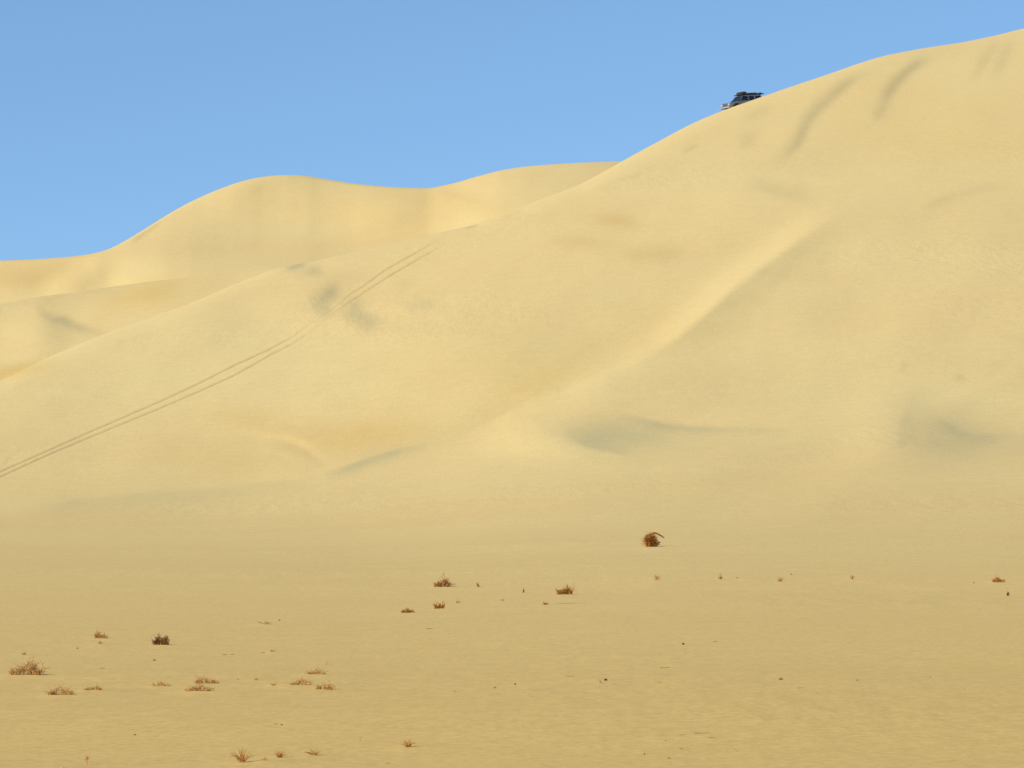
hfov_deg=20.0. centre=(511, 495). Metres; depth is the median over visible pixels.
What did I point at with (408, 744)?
grass tuft
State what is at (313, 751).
grass tuft
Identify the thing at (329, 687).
dry shrub
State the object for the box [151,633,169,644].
dry shrub
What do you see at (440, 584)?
dry shrub
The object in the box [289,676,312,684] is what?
dry shrub
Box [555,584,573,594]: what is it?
dry shrub
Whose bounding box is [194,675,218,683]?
dry shrub
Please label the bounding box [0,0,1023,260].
sky
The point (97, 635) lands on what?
dry shrub
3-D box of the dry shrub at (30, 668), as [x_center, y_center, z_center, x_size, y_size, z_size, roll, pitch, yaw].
[-5.749,2.026,34.632,0.560,0.238,0.266,0,0,0]
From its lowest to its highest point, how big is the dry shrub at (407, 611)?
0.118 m
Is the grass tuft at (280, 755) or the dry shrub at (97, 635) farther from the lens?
the dry shrub at (97, 635)
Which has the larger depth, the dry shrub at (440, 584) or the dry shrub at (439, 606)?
the dry shrub at (440, 584)
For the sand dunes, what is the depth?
147.00 m
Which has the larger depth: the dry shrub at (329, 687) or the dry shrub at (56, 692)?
the dry shrub at (329, 687)
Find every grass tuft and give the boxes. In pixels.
[231,746,254,762]
[274,750,284,757]
[303,748,320,754]
[403,739,414,746]
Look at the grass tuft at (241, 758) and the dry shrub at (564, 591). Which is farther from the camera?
the dry shrub at (564, 591)
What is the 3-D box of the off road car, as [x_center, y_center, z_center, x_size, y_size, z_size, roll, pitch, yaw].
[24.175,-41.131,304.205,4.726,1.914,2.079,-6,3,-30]
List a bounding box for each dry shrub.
[9,658,51,674]
[44,685,73,694]
[85,685,103,689]
[94,630,107,637]
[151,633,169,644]
[152,681,171,685]
[184,681,213,690]
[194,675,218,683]
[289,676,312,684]
[305,667,327,673]
[313,679,334,689]
[400,607,415,612]
[432,600,444,608]
[434,574,455,586]
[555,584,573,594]
[992,575,1005,581]
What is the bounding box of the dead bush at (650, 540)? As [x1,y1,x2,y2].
[640,532,662,546]
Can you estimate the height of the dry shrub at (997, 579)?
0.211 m
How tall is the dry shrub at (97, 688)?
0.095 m
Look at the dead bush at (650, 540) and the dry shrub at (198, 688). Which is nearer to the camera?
the dry shrub at (198, 688)
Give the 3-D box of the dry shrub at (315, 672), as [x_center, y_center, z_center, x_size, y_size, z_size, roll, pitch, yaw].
[-2.364,2.108,35.002,0.291,0.108,0.178,0,0,18]
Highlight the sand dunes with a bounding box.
[0,29,1023,767]
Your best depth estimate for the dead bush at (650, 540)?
86.98 m
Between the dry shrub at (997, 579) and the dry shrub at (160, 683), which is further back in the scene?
the dry shrub at (997, 579)
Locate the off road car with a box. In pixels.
[720,93,763,109]

